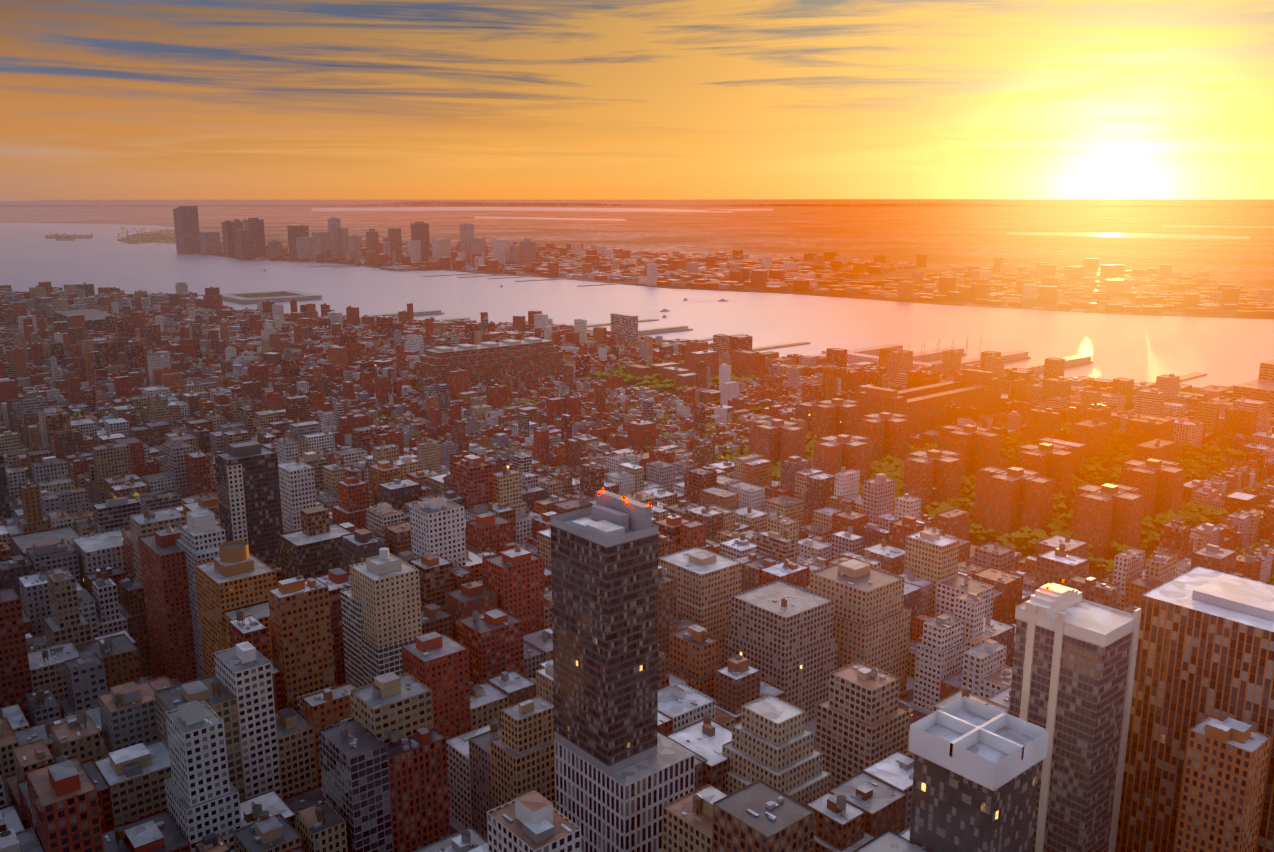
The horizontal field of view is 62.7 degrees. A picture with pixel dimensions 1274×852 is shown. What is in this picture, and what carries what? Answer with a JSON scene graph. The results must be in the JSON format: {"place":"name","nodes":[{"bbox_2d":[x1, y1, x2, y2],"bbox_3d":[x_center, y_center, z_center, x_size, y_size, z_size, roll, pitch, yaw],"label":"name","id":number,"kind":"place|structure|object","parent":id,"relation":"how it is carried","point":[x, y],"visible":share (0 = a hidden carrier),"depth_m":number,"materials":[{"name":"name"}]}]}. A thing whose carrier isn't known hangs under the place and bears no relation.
{"place":"outdoors","nodes":[
{"label":"outdoors","id":0,"kind":"place"},
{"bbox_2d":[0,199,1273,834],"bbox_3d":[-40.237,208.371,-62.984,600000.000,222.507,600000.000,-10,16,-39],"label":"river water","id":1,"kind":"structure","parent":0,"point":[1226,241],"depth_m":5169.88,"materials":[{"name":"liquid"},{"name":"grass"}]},
{"bbox_2d":[0,206,1273,851],"bbox_3d":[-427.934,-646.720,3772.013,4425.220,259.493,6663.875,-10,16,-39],"label":"city","id":2,"kind":"object","parent":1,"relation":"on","point":[302,588],"visible":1,"depth_m":643.79,"materials":[{"name":"concrete"}]},
{"bbox_2d":[9,320,1273,831],"bbox_3d":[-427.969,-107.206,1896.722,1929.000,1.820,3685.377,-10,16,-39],"label":"streets","id":3,"kind":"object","parent":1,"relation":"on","point":[457,826],"depth_m":951.34,"materials":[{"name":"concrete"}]},
{"bbox_2d":[45,227,1273,582],"bbox_3d":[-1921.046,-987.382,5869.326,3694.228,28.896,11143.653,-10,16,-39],"label":"trees","id":4,"kind":"object","parent":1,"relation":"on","point":[1191,513],"visible":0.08,"depth_m":1110.79,"materials":[{"name":"green plant"}]},
{"bbox_2d":[0,0,1273,198],"label":"sky","id":5,"kind":"structure","parent":0,"point":[100,99],"materials":[{"name":"orange"}]}
]}

